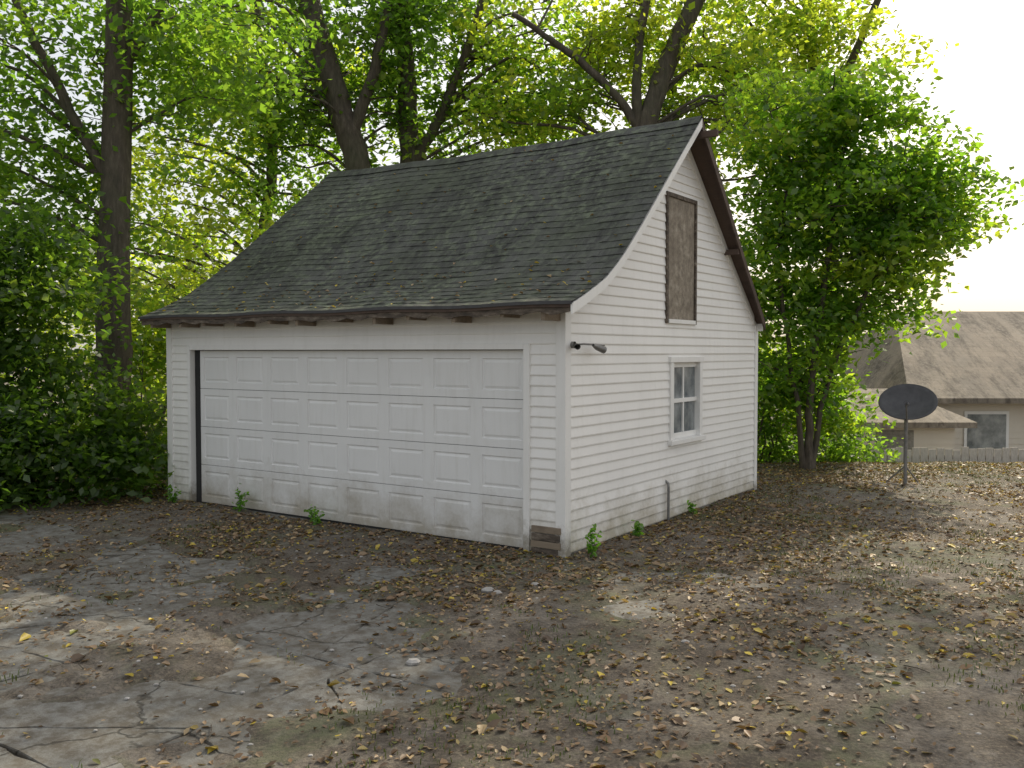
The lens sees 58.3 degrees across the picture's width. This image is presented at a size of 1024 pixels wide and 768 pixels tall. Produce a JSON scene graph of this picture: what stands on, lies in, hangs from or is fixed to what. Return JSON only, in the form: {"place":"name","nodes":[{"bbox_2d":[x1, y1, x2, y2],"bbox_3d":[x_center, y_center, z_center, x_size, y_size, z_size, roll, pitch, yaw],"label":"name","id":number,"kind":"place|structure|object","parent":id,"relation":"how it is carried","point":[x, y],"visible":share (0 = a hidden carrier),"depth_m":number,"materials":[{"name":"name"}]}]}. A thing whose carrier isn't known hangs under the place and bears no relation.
{"place":"outdoors","nodes":[
{"label":"outdoors","id":0,"kind":"place"},
{"bbox_2d":[0,484,883,767],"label":"concrete driveway","id":1,"kind":"structure","parent":0,"point":[66,736],"depth_m":6.16,"materials":[{"name":"grey concrete"}]},
{"bbox_2d":[0,354,1023,767],"bbox_3d":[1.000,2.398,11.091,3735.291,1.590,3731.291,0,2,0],"label":"ground","id":2,"kind":"structure","parent":0,"point":[992,742],"depth_m":6.38,"materials":[{"name":"soil"}]},
{"bbox_2d":[0,178,173,512],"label":"lilac shrub","id":3,"kind":"object","parent":2,"relation":"on","point":[43,450],"visible":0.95,"depth_m":12.48,"materials":[{"name":"green plant"}]},
{"bbox_2d":[0,0,333,479],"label":"maple tree","id":4,"kind":"object","parent":2,"relation":"on","point":[126,37],"visible":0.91,"depth_m":14.82,"materials":[{"name":"green plant"}]},
{"bbox_2d":[21,175,315,459],"bbox_3d":[-6.706,-1.006,18.901,8.253,6.672,4.462,0,2,0],"label":"understory shrub","id":5,"kind":"object","parent":2,"relation":"on","point":[157,342],"visible":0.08,"depth_m":18.32,"materials":[{"name":"green plant"}]},
{"bbox_2d":[163,484,181,502],"bbox_3d":[-4.590,1.476,12.371,0.245,0.289,0.226,2,3,39],"label":"weed plant","id":6,"kind":"object","parent":2,"relation":"on","point":[173,498],"visible":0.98,"depth_m":12.35,"materials":[{"name":"green plant"}]},
{"bbox_2d":[43,0,387,331],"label":"maple tree","id":7,"kind":"object","parent":2,"relation":"on","point":[139,153],"visible":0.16,"depth_m":22.24,"materials":[{"name":"green plant"}]},
{"bbox_2d":[232,483,249,511],"bbox_3d":[-3.459,1.460,11.740,0.199,0.372,0.154,1,2,27],"label":"weed plant","id":8,"kind":"object","parent":2,"relation":"on","point":[240,502],"visible":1,"depth_m":11.73,"materials":[{"name":"green plant"}]},
{"bbox_2d":[138,0,481,253],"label":"maple tree","id":9,"kind":"object","parent":2,"relation":"on","point":[344,123],"visible":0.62,"depth_m":20.09,"materials":[{"name":"green plant"}]},
{"bbox_2d":[304,506,324,524],"bbox_3d":[-2.327,1.556,10.907,0.286,0.260,0.192,2,3,38],"label":"weed plant","id":10,"kind":"object","parent":2,"relation":"on","point":[313,514],"visible":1,"depth_m":10.90,"materials":[{"name":"green plant"}]},
{"bbox_2d":[138,116,765,557],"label":"garage","id":11,"kind":"structure","parent":2,"relation":"on","point":[550,348],"depth_m":10.93,"materials":[{"name":"wood"}]},
{"bbox_2d":[200,350,522,547],"bbox_3d":[-2.013,0.623,10.945,5.288,2.044,0.030,1,2,34],"label":"garage door","id":12,"kind":"structure","parent":11,"relation":"in","point":[469,473],"depth_m":10.65,"materials":[{"name":"white metal"}]},
{"bbox_2d":[674,367,694,432],"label":"window glass","id":13,"kind":"structure","parent":11,"relation":"in","point":[689,372],"depth_m":11.64,"materials":[{"name":"grey glass"}]},
{"bbox_2d":[319,0,616,162],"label":"maple tree","id":14,"kind":"object","parent":2,"relation":"on","point":[437,119],"visible":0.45,"depth_m":20.35,"materials":[{"name":"green plant"}]},
{"bbox_2d":[0,218,960,425],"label":"distant trees","id":15,"kind":"object","parent":2,"relation":"on","point":[86,346],"visible":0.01,"depth_m":42.54,"materials":[{"name":"green plant"}]},
{"bbox_2d":[0,460,1023,767],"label":"grass tufts","id":16,"kind":"object","parent":2,"relation":"on","point":[814,498],"visible":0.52,"depth_m":8.19,"materials":[{"name":"green plant"}]},
{"bbox_2d":[0,461,1023,767],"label":"leaf litter","id":17,"kind":"object","parent":2,"relation":"on","point":[492,719],"visible":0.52,"depth_m":7.93,"materials":[{"name":"brown plant"}]},
{"bbox_2d":[4,534,1023,765],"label":"stones","id":18,"kind":"object","parent":2,"relation":"on","point":[413,661],"visible":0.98,"depth_m":6.08,"materials":[{"name":"grey stone"}]},
{"bbox_2d":[585,523,603,556],"bbox_3d":[0.818,1.563,9.192,0.173,0.376,0.239,1,2,27],"label":"weed plant","id":19,"kind":"object","parent":2,"relation":"on","point":[590,548],"visible":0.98,"depth_m":9.15,"materials":[{"name":"green plant"}]},
{"bbox_2d":[432,0,824,214],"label":"maple tree","id":20,"kind":"object","parent":2,"relation":"on","point":[654,106],"visible":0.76,"depth_m":19.06,"materials":[{"name":"green plant"}]},
{"bbox_2d":[631,520,643,536],"bbox_3d":[1.391,1.603,10.131,0.147,0.201,0.173,-2,3,-44],"label":"weed plant","id":21,"kind":"object","parent":2,"relation":"on","point":[637,526],"visible":0.98,"depth_m":10.12,"materials":[{"name":"green plant"}]},
{"bbox_2d":[687,500,697,513],"bbox_3d":[2.256,1.547,11.500,0.138,0.192,0.149,0,2,0],"label":"weed plant","id":22,"kind":"object","parent":2,"relation":"on","point":[690,508],"visible":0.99,"depth_m":11.48,"materials":[{"name":"green plant"}]},
{"bbox_2d":[619,0,958,381],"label":"honey locust tree","id":23,"kind":"object","parent":2,"relation":"on","point":[799,26],"visible":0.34,"depth_m":21.63,"materials":[{"name":"green plant"}]},
{"bbox_2d":[757,343,908,462],"bbox_3d":[5.171,0.517,17.636,4.869,2.900,2.579,0,2,0],"label":"understory shrub","id":24,"kind":"object","parent":2,"relation":"on","point":[766,432],"visible":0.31,"depth_m":17.29,"materials":[{"name":"green plant"}]},
{"bbox_2d":[709,50,1023,469],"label":"mulberry tree","id":25,"kind":"object","parent":2,"relation":"on","point":[888,183],"visible":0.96,"depth_m":15.95,"materials":[{"name":"green plant"}]},
{"bbox_2d":[757,447,1023,462],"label":"board fence","id":26,"kind":"object","parent":2,"relation":"on","point":[966,454],"visible":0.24,"depth_m":17.96,"materials":[{"name":"grey wood"}]},
{"bbox_2d":[878,384,937,483],"bbox_3d":[6.025,0.825,13.966,0.783,1.641,0.724,0,2,0],"label":"satellite dish","id":27,"kind":"object","parent":2,"relation":"on","point":[905,402],"visible":1,"depth_m":14.09,"materials":[{"name":"grey metal"}]},
{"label":"main walls","id":28,"kind":"object","parent":2,"relation":"on","visible":0},
{"bbox_2d":[817,311,1023,403],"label":"roof","id":29,"kind":"structure","parent":28,"relation":"on","point":[980,360],"depth_m":22.81,"materials":[{"name":"brown"}]},
{"bbox_2d":[938,404,1023,449],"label":"siding","id":30,"kind":"object","parent":28,"relation":"attached to","point":[1016,425],"depth_m":21.42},
{"bbox_2d":[964,411,1008,462],"bbox_3d":[11.050,1.254,21.408,1.040,1.240,0.022,0,2,0],"label":"window frame","id":31,"kind":"object","parent":30,"relation":"attached to","point":[966,413],"visible":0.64,"depth_m":21.38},
{"bbox_2d":[967,414,1005,460],"bbox_3d":[11.050,1.254,21.402,0.900,1.100,0.030,0,2,0],"label":"window","id":32,"kind":"structure","parent":31,"relation":"in","point":[989,431],"depth_m":21.38,"materials":[{"name":"grey glass"}]},
{"bbox_2d":[0,0,1023,352],"label":"sky","id":33,"kind":"structure","parent":0,"point":[983,81],"materials":[{"name":"white"}]},
{"bbox_2d":[761,428,954,461],"bbox_3d":[7.500,1.855,19.957,4.200,2.000,0.020,0,2,0],"label":"wing siding","id":34,"kind":"object","parent":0,"point":[932,438],"visible":0.09,"depth_m":19.93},
{"bbox_2d":[757,388,976,427],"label":"wing roof","id":35,"kind":"structure","parent":34,"relation":"on","point":[939,417],"depth_m":19.69,"materials":[{"name":"beige"}]},
{"bbox_2d":[876,430,913,462],"bbox_3d":[8.300,1.931,19.932,0.800,1.850,0.025,0,2,0],"label":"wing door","id":36,"kind":"structure","parent":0,"point":[891,434],"depth_m":19.89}
]}

